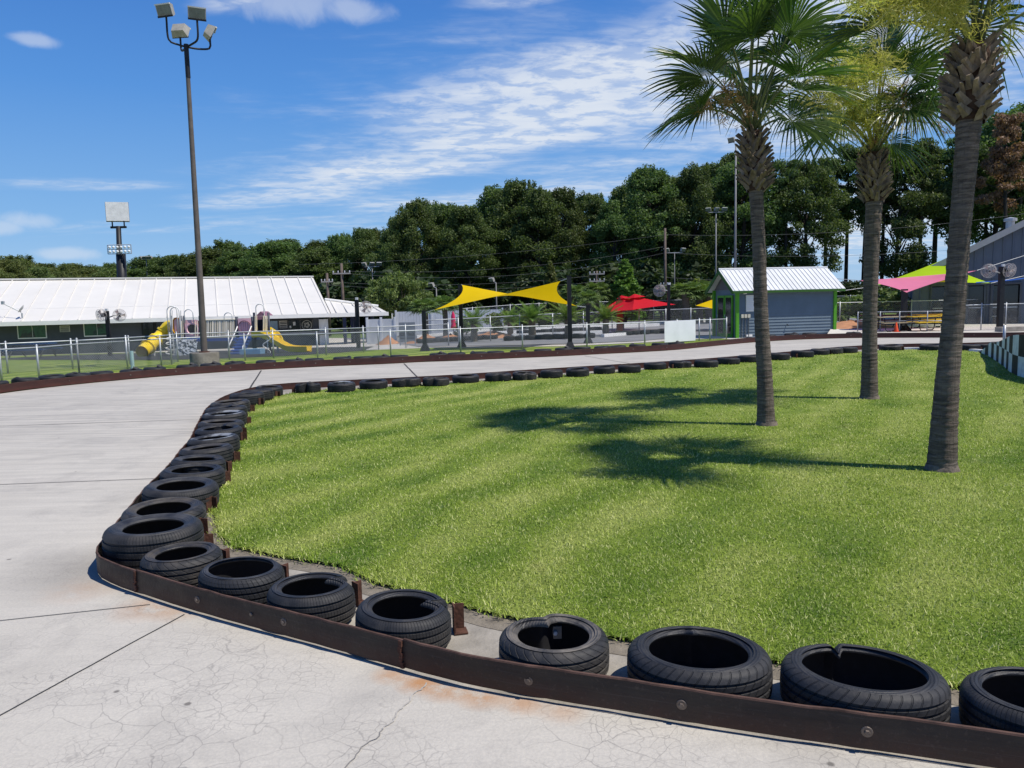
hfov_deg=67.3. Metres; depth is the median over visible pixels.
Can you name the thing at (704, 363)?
tyre
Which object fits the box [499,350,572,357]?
guard rail
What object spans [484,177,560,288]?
broadleaf tree
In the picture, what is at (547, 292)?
shade sail
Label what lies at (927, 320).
pipe railing
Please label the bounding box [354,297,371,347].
fan post
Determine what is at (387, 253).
broadleaf tree
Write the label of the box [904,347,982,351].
white kerb
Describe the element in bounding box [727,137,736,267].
light pole
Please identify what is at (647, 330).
tyre
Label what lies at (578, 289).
palm
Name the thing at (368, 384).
tyre
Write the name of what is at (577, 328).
chain link fence
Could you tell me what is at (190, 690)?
track
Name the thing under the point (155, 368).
tyre
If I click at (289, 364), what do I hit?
guard rail
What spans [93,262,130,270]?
broadleaf tree
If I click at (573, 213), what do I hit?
broadleaf tree
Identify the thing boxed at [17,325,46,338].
window
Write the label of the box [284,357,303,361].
tyre
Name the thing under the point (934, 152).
pine tree
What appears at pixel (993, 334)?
guard rail
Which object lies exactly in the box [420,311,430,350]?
sail post
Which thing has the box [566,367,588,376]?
tyre
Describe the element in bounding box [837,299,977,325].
chain link fence
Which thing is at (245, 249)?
broadleaf tree
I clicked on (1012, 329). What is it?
timber sleeper
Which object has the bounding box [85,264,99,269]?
broadleaf tree
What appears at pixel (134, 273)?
broadleaf tree
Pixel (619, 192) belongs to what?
broadleaf tree
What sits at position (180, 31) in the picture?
floodlight pole
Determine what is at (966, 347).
tyre
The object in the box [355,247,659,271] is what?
power line
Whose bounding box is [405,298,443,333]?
palm
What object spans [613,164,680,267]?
broadleaf tree
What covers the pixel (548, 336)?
tyre
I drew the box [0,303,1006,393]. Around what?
ground
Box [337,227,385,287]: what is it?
broadleaf tree
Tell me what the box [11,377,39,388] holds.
tyre
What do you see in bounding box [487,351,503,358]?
tyre
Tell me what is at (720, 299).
door
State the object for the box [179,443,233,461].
tyre
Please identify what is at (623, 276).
cedar tree
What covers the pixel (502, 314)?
bush
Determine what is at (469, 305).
undergrowth bush
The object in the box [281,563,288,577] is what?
angle bracket
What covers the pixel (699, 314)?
palm
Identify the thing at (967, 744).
guard rail
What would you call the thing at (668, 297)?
fan post
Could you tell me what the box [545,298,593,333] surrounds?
sago palm
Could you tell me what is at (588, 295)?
palm
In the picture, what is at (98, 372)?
tyre
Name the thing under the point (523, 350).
tyre
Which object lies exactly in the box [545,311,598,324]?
bush
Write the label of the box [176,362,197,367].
tyre
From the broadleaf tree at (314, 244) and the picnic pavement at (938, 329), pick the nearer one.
the picnic pavement at (938, 329)
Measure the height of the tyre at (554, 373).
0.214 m
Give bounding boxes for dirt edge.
[207,412,959,704]
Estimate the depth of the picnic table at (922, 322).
39.21 m
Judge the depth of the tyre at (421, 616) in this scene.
4.27 m
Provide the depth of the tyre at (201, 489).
7.37 m
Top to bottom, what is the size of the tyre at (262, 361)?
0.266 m
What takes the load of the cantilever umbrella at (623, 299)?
on the track at (542, 341)
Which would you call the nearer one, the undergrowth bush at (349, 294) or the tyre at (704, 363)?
the tyre at (704, 363)
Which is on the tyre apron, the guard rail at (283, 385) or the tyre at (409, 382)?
the guard rail at (283, 385)
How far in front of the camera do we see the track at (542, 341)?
39.73 m
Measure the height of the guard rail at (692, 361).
0.158 m
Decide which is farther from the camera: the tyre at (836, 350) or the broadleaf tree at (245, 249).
the broadleaf tree at (245, 249)
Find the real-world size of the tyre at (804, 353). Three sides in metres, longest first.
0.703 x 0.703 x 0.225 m
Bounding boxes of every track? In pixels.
[0,338,1002,767]
[397,318,861,345]
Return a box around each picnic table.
[855,314,913,328]
[877,316,914,331]
[906,315,941,331]
[907,314,941,327]
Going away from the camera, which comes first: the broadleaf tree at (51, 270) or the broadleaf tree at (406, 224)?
the broadleaf tree at (406, 224)
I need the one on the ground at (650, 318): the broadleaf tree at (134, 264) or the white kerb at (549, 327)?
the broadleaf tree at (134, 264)
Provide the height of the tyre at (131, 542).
0.289 m
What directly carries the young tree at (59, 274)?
on the ground at (650, 318)
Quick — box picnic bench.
[0,342,61,357]
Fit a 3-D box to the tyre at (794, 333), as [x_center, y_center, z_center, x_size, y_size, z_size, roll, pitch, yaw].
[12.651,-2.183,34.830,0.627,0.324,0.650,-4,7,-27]
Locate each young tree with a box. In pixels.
[0,258,35,277]
[0,266,16,278]
[26,266,55,277]
[52,270,73,277]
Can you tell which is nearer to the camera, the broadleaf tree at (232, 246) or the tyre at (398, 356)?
the tyre at (398, 356)
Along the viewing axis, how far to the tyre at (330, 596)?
4.59 m
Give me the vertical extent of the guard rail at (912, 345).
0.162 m
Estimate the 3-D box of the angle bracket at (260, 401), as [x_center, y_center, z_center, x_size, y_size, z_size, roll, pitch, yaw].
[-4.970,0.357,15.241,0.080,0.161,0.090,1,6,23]
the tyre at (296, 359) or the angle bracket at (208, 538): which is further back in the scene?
the tyre at (296, 359)
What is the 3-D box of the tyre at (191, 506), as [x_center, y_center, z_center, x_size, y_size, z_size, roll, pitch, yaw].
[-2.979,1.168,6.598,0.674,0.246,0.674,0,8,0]
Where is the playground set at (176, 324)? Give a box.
[135,303,311,356]
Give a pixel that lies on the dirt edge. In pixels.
(475, 617)
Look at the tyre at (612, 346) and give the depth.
28.58 m
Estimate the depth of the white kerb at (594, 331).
44.35 m
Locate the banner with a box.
[664,320,695,341]
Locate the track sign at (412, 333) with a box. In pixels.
[399,322,415,344]
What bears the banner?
attached to the chain link fence at (577, 328)
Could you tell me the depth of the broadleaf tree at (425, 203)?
112.11 m
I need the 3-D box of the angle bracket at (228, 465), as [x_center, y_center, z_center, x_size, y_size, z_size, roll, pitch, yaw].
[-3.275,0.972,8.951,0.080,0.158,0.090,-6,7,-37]
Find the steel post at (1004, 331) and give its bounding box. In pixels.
[1003,325,1005,338]
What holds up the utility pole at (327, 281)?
on the ground at (650, 318)
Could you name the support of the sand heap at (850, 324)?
on the picnic pavement at (938, 329)
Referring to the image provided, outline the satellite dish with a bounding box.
[1,301,23,317]
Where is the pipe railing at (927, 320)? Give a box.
[857,311,941,330]
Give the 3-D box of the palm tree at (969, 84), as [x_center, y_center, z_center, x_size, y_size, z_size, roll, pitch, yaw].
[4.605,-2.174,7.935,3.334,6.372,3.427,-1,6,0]
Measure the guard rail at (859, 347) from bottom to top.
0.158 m
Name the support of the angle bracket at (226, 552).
on the tyre apron
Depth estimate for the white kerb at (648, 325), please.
54.61 m
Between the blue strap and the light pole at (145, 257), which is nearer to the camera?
the blue strap
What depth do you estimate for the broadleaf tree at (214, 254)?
111.40 m
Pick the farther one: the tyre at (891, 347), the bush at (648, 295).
the bush at (648, 295)
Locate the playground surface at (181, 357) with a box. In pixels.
[2,347,370,359]
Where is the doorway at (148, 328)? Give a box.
[141,322,169,346]
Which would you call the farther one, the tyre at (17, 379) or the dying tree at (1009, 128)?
the dying tree at (1009, 128)
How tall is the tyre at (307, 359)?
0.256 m
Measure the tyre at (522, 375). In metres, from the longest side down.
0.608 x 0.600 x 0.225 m
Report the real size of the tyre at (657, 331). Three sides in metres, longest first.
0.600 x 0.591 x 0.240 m
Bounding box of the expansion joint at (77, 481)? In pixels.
[0,478,153,484]
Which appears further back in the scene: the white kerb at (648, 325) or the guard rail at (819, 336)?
the white kerb at (648, 325)
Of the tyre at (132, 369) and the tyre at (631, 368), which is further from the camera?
the tyre at (132, 369)
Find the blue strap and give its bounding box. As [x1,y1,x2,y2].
[976,278,1023,282]
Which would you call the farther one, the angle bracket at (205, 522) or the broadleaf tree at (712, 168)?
the broadleaf tree at (712, 168)
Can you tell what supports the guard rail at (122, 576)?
on the tyre apron
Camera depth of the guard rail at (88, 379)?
21.32 m
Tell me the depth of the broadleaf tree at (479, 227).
89.45 m
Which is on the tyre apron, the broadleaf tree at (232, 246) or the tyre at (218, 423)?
the tyre at (218, 423)
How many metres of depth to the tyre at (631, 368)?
20.07 m
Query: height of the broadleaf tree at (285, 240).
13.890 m
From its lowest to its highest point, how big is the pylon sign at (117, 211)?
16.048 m
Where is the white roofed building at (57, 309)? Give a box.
[0,276,388,355]
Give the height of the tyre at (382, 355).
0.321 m
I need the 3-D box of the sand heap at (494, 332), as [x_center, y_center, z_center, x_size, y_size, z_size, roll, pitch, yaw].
[-1.053,-2.909,44.938,3.887,0.495,2.633,-1,6,0]
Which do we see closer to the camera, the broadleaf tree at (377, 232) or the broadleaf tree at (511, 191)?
the broadleaf tree at (511, 191)
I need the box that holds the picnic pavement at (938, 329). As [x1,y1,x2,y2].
[723,318,1023,338]
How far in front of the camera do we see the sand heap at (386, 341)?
45.72 m
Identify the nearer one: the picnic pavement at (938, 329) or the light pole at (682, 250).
the picnic pavement at (938, 329)
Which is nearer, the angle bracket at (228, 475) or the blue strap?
the angle bracket at (228, 475)
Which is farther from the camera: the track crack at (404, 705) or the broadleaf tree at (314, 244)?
the broadleaf tree at (314, 244)
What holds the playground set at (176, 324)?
on the playground surface at (181, 357)
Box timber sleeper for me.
[995,326,1023,331]
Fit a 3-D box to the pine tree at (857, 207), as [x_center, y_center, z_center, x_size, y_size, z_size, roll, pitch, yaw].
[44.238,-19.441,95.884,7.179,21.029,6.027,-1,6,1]
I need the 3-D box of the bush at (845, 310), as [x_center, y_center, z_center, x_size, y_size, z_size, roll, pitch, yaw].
[22.801,-5.039,51.744,3.907,2.052,3.385,-7,8,-42]
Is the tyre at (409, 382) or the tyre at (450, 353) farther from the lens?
the tyre at (450, 353)
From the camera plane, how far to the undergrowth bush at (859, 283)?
82.86 m
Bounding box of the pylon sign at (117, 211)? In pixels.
[105,202,131,277]
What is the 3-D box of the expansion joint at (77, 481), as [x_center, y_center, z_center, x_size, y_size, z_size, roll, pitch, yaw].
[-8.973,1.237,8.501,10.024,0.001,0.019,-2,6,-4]
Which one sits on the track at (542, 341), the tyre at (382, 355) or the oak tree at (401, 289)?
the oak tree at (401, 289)
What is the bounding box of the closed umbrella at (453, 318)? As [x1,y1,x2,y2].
[451,311,455,334]
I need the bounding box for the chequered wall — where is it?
[978,335,1023,376]
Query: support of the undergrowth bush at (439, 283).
on the ground at (650, 318)
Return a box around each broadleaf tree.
[0,254,39,277]
[24,266,63,276]
[34,262,55,268]
[57,262,84,275]
[68,268,103,277]
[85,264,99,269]
[89,267,133,277]
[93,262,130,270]
[115,268,148,276]
[126,254,159,269]
[139,254,184,276]
[164,252,218,276]
[177,247,235,276]
[201,237,244,253]
[204,249,266,276]
[231,247,278,273]
[232,241,295,275]
[248,241,316,282]
[261,238,302,273]
[277,246,344,286]
[302,239,347,284]
[308,234,361,282]
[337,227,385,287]
[340,232,358,278]
[354,227,384,277]
[362,228,415,280]
[378,216,422,257]
[380,198,446,283]
[392,197,455,272]
[417,202,469,288]
[419,203,482,287]
[435,204,500,288]
[454,184,524,289]
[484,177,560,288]
[487,217,516,289]
[496,185,574,284]
[534,187,593,272]
[547,188,587,267]
[565,190,620,314]
[585,184,642,266]
[586,199,647,267]
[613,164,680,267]
[616,163,698,316]
[633,175,721,269]
[661,163,731,271]
[685,160,740,265]
[695,150,751,266]
[703,160,790,267]
[765,154,854,272]
[852,143,946,277]
[926,108,1023,243]
[971,102,1023,243]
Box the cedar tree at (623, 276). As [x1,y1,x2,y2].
[599,259,646,322]
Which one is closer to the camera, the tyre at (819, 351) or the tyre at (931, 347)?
the tyre at (819, 351)
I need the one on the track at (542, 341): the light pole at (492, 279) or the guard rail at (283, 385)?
the light pole at (492, 279)
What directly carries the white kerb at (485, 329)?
on the track at (542, 341)
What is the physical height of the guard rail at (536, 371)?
0.161 m
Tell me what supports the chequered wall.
on the track at (190, 690)
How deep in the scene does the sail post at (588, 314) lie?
35.00 m
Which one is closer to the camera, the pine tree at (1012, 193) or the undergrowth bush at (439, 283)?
the undergrowth bush at (439, 283)
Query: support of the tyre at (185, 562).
on the tyre apron
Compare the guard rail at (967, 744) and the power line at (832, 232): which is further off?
the power line at (832, 232)
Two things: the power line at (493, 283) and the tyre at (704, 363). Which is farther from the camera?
the power line at (493, 283)
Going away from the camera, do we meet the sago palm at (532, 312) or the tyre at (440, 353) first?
the tyre at (440, 353)
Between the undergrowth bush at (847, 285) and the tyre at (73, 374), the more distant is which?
the undergrowth bush at (847, 285)
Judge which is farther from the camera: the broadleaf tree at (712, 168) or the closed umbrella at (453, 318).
the broadleaf tree at (712, 168)
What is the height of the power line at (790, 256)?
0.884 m
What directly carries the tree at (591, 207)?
on the ground at (650, 318)
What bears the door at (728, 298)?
in the shed
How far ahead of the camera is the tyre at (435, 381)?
17.99 m
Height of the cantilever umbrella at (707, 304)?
2.174 m
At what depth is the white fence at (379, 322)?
49.83 m
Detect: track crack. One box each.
[344,729,382,767]
[382,682,426,728]
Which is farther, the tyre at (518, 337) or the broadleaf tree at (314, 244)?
the broadleaf tree at (314, 244)
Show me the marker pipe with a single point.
(132, 358)
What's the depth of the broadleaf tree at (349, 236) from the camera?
115.38 m
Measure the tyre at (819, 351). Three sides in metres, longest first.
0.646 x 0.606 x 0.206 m
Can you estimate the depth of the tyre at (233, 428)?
10.98 m
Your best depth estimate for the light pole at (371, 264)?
82.88 m
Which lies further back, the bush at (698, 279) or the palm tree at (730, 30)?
the bush at (698, 279)
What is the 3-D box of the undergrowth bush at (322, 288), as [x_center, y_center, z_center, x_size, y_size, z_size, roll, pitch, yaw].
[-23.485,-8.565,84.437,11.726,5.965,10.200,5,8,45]
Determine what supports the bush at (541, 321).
on the track at (542, 341)
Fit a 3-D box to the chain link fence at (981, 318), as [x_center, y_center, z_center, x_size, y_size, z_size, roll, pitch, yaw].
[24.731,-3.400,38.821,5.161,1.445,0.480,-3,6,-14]
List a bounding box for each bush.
[317,278,345,327]
[319,293,369,331]
[323,286,411,320]
[347,268,456,331]
[399,273,457,318]
[440,290,505,313]
[454,316,477,335]
[476,285,518,312]
[482,310,536,330]
[486,278,542,313]
[506,274,566,313]
[516,265,610,312]
[524,313,561,327]
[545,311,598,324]
[554,263,644,313]
[581,270,654,318]
[608,258,678,310]
[634,269,711,315]
[640,284,694,319]
[676,277,704,318]
[688,261,733,280]
[689,294,711,319]
[837,280,862,305]
[837,294,877,321]
[848,280,888,306]
[854,287,910,318]
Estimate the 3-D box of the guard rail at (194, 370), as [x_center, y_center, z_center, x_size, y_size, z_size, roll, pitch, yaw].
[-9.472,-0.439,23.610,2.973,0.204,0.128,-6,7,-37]
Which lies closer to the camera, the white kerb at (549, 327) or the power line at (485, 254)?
the white kerb at (549, 327)
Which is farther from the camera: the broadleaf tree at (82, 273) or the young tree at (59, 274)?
the broadleaf tree at (82, 273)
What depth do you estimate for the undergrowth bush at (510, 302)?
81.31 m
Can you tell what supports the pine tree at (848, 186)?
on the ground at (650, 318)
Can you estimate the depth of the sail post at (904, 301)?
40.25 m
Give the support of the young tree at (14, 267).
on the ground at (650, 318)
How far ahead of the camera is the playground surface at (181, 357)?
35.75 m
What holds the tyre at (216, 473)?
on the dirt edge
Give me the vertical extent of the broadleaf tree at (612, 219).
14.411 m
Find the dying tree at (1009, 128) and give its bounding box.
[974,112,1023,229]
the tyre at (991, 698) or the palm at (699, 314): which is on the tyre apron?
the tyre at (991, 698)
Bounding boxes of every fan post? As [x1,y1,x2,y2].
[96,309,125,355]
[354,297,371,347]
[653,283,670,320]
[981,263,1015,326]
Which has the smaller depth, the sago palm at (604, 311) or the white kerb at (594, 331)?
the sago palm at (604, 311)
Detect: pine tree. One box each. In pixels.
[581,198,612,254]
[709,164,750,259]
[746,170,787,252]
[765,159,814,266]
[809,156,851,264]
[819,142,862,283]
[836,144,894,282]
[859,165,918,310]
[891,137,951,269]
[914,148,952,262]
[926,147,951,262]
[933,136,991,212]
[937,141,1002,221]
[981,140,992,236]
[983,115,1023,221]
[985,160,1017,208]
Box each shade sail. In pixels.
[426,279,583,312]
[837,256,1022,291]
[837,262,1022,291]
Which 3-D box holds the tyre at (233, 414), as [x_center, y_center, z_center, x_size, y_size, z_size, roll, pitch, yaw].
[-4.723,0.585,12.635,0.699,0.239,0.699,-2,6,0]
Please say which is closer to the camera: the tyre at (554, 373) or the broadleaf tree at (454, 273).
the tyre at (554, 373)
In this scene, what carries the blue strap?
attached to the shade sail at (930, 270)
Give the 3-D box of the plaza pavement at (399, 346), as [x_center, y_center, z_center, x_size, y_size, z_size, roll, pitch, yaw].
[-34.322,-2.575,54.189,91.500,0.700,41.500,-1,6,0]
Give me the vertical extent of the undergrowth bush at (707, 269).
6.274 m
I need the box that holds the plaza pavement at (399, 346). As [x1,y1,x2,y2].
[11,335,730,355]
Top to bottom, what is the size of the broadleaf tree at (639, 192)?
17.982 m
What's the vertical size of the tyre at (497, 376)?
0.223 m
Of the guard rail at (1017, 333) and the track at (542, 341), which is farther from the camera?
the track at (542, 341)
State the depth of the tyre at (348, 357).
25.61 m
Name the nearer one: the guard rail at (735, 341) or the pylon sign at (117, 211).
the guard rail at (735, 341)
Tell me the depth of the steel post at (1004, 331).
26.36 m
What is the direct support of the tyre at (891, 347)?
on the infield lawn at (647, 382)
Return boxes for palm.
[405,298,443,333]
[431,295,463,335]
[455,306,494,341]
[493,305,527,334]
[512,300,554,334]
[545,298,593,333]
[559,283,584,307]
[574,290,601,305]
[580,280,613,323]
[585,301,627,333]
[661,282,705,319]
[678,279,709,322]
[689,285,711,322]
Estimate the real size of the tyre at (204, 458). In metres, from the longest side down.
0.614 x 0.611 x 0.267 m
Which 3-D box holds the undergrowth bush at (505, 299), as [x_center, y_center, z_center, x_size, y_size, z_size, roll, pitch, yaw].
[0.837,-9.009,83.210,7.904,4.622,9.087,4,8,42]
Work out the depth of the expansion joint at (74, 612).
4.92 m
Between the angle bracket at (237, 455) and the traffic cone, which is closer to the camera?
the angle bracket at (237, 455)
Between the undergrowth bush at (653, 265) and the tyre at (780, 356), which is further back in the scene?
the undergrowth bush at (653, 265)
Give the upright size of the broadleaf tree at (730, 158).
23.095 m
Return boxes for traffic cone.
[892,322,899,331]
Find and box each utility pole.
[321,273,332,335]
[332,263,349,335]
[589,271,604,292]
[660,228,670,319]
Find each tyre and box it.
[0,380,8,384]
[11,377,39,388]
[38,374,64,386]
[65,372,90,383]
[90,371,113,381]
[102,513,203,569]
[119,367,142,378]
[121,497,206,520]
[140,541,222,586]
[142,477,218,505]
[143,365,165,369]
[160,463,225,487]
[170,454,225,472]
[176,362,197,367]
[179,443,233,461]
[187,433,239,451]
[194,423,242,440]
[198,419,244,430]
[198,556,284,604]
[200,361,221,365]
[201,410,246,423]
[205,404,247,413]
[210,399,249,411]
[225,360,245,370]
[229,391,264,405]
[241,389,273,400]
[255,385,282,396]
[256,360,275,362]
[267,572,355,623]
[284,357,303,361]
[295,381,320,392]
[305,358,323,366]
[327,381,355,392]
[333,356,350,358]
[354,356,371,358]
[355,589,451,647]
[359,379,387,389]
[372,354,389,363]
[390,355,407,362]
[392,377,420,386]
[422,377,449,385]
[429,351,447,354]
[448,352,465,360]
[452,373,478,382]
[470,351,486,359]
[485,372,511,381]
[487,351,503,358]
[499,613,608,674]
[503,335,514,340]
[510,349,526,357]
[512,371,536,380]
[515,335,525,340]
[525,335,534,339]
[534,349,550,356]
[540,369,562,377]
[543,334,552,338]
[552,334,562,338]
[555,346,571,355]
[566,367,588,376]
[573,346,590,349]
[593,365,614,373]
[594,346,610,353]
[610,345,625,352]
[618,364,640,372]
[627,626,772,698]
[629,343,645,351]
[632,330,639,334]
[640,329,649,333]
[644,362,665,369]
[650,329,658,333]
[651,343,667,345]
[668,341,683,344]
[669,360,691,367]
[694,359,717,367]
[717,357,739,364]
[737,355,755,362]
[771,353,789,359]
[780,643,950,722]
[784,332,798,339]
[790,350,813,357]
[810,348,829,354]
[825,347,842,353]
[841,347,857,352]
[879,344,902,350]
[919,344,938,350]
[958,666,1023,733]
[962,344,980,350]
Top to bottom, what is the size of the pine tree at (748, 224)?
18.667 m
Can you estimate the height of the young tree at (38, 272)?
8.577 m
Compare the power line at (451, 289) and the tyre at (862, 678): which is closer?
the tyre at (862, 678)
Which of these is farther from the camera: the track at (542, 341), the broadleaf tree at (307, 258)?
the broadleaf tree at (307, 258)
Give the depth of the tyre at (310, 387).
17.21 m
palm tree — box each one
[640,0,873,425]
[771,11,956,399]
[787,0,1023,472]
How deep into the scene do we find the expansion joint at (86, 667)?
4.13 m
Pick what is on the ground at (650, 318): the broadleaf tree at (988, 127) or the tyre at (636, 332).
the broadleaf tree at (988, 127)
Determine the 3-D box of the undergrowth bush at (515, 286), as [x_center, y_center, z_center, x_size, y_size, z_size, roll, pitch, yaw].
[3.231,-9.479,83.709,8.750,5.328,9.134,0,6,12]
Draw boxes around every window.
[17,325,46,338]
[83,323,105,336]
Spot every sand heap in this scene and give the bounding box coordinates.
[376,335,397,344]
[480,330,509,337]
[836,320,894,328]
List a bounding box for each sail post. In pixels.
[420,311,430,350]
[457,284,466,347]
[566,276,574,348]
[584,305,592,343]
[898,289,911,330]
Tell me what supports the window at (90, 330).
in the white roofed building at (57, 309)
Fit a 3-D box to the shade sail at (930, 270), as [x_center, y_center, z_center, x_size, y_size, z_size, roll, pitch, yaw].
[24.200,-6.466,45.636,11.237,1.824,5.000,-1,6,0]
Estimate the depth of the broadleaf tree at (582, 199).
112.15 m
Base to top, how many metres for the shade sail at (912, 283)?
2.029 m
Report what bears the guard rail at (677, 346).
on the track at (190, 690)
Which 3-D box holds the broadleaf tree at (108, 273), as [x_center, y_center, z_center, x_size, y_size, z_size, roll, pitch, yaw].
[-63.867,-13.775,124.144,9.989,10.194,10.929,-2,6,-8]
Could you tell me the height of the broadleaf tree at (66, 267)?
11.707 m
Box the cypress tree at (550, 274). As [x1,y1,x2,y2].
[537,261,565,321]
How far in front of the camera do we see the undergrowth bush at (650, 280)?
78.48 m
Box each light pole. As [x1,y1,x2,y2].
[139,256,152,274]
[362,262,381,279]
[428,282,438,331]
[488,277,496,307]
[666,248,685,317]
[705,207,727,273]
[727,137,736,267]
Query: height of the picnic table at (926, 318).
0.807 m
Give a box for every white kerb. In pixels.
[416,328,491,337]
[499,323,659,333]
[513,330,601,335]
[536,319,705,328]
[601,332,625,336]
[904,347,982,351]
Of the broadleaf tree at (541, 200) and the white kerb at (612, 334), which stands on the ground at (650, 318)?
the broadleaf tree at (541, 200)
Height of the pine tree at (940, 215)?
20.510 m
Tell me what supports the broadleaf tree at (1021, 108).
on the ground at (650, 318)
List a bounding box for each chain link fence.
[0,317,726,381]
[0,335,129,373]
[75,322,448,372]
[391,295,884,330]
[426,307,711,345]
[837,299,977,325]
[964,302,1023,330]
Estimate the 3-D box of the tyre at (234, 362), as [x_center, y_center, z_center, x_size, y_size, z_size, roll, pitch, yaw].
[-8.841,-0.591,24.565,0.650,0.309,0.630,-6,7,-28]
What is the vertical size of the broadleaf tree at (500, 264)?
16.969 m
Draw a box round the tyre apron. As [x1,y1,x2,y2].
[98,349,991,767]
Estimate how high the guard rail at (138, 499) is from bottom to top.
0.161 m
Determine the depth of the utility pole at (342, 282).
69.26 m
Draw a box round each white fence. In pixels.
[366,317,396,344]
[395,308,503,336]
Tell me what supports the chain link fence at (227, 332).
on the lawn at (417, 351)
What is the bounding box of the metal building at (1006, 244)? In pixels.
[908,217,1023,323]
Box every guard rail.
[0,380,36,392]
[36,370,151,387]
[95,540,138,592]
[115,462,170,522]
[136,569,404,668]
[152,363,252,376]
[172,416,201,459]
[200,383,286,416]
[252,359,329,369]
[287,375,449,389]
[330,356,421,365]
[403,638,1023,767]
[422,353,498,360]
[450,364,620,380]
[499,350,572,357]
[573,346,647,354]
[621,354,755,367]
[648,341,708,350]
[709,335,784,345]
[776,345,877,355]
[785,333,861,339]
[877,332,1011,336]
[878,342,989,348]
[1012,332,1023,334]
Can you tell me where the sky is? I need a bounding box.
[0,0,1023,282]
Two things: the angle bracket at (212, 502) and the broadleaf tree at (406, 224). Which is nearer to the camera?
the angle bracket at (212, 502)
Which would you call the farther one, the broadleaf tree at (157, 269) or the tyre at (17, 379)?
the broadleaf tree at (157, 269)
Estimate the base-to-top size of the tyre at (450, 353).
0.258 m
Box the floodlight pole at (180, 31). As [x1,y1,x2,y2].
[154,2,219,366]
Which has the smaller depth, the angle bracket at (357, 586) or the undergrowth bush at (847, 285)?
the angle bracket at (357, 586)
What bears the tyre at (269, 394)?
on the tyre apron
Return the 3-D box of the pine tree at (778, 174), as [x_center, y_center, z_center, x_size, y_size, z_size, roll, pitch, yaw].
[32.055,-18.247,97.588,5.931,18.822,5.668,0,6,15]
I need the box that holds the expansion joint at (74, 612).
[0,604,148,620]
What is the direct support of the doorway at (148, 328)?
in the white roofed building at (57, 309)
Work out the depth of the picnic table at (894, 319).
43.77 m
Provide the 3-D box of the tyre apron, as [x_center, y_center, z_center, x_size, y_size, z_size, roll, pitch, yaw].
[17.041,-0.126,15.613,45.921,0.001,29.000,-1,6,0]
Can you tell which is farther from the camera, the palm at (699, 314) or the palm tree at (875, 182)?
the palm at (699, 314)
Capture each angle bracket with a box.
[199,517,208,533]
[204,533,213,542]
[205,496,217,512]
[221,548,229,558]
[225,471,230,481]
[226,461,232,470]
[234,451,240,461]
[240,432,246,440]
[258,398,263,404]
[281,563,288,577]
[352,580,362,606]
[452,602,467,634]
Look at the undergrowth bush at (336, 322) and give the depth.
79.67 m
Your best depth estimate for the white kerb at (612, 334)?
41.03 m
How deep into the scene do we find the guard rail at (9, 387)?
19.47 m
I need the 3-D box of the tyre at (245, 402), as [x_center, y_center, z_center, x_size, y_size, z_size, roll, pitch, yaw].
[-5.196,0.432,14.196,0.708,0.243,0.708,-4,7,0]
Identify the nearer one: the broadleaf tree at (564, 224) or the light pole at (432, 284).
the light pole at (432, 284)
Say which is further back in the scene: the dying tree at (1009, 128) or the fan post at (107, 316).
the dying tree at (1009, 128)
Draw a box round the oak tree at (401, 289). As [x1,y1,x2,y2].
[363,270,433,336]
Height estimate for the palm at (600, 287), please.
3.904 m
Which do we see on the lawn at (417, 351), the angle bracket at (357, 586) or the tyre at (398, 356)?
the tyre at (398, 356)
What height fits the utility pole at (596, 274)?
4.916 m
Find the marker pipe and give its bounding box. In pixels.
[130,351,134,368]
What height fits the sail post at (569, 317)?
2.980 m
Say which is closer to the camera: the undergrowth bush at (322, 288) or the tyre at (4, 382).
the tyre at (4, 382)
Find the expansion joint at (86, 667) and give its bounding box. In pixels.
[0,614,183,714]
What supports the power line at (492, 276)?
attached to the utility pole at (665, 276)
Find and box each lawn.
[1,339,725,391]
[213,350,1023,684]
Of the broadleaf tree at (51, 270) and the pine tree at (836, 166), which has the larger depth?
the broadleaf tree at (51, 270)
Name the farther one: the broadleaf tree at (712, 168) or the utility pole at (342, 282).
the broadleaf tree at (712, 168)
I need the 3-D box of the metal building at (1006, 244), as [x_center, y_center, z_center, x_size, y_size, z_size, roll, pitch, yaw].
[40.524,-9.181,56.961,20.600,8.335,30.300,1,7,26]
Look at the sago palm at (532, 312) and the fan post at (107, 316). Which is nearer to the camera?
the fan post at (107, 316)
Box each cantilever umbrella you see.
[598,294,675,330]
[609,295,627,329]
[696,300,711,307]
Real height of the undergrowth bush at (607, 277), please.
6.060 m
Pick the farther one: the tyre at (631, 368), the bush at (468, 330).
the bush at (468, 330)
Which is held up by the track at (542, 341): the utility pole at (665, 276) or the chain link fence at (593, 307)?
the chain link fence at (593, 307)
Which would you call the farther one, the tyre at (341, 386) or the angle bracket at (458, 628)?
the tyre at (341, 386)
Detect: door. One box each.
[717,295,724,336]
[724,295,732,337]
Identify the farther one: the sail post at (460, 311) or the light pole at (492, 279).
the light pole at (492, 279)
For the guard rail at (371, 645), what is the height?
0.161 m
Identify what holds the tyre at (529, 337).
on the track at (542, 341)
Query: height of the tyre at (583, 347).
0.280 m
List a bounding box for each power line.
[299,235,659,264]
[335,282,588,289]
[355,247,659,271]
[357,253,661,277]
[357,275,594,284]
[676,250,946,256]
[710,214,1019,235]
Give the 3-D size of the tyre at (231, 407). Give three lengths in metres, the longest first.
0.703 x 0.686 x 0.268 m
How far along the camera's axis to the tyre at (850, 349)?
25.21 m
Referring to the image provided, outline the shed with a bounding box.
[705,266,845,337]

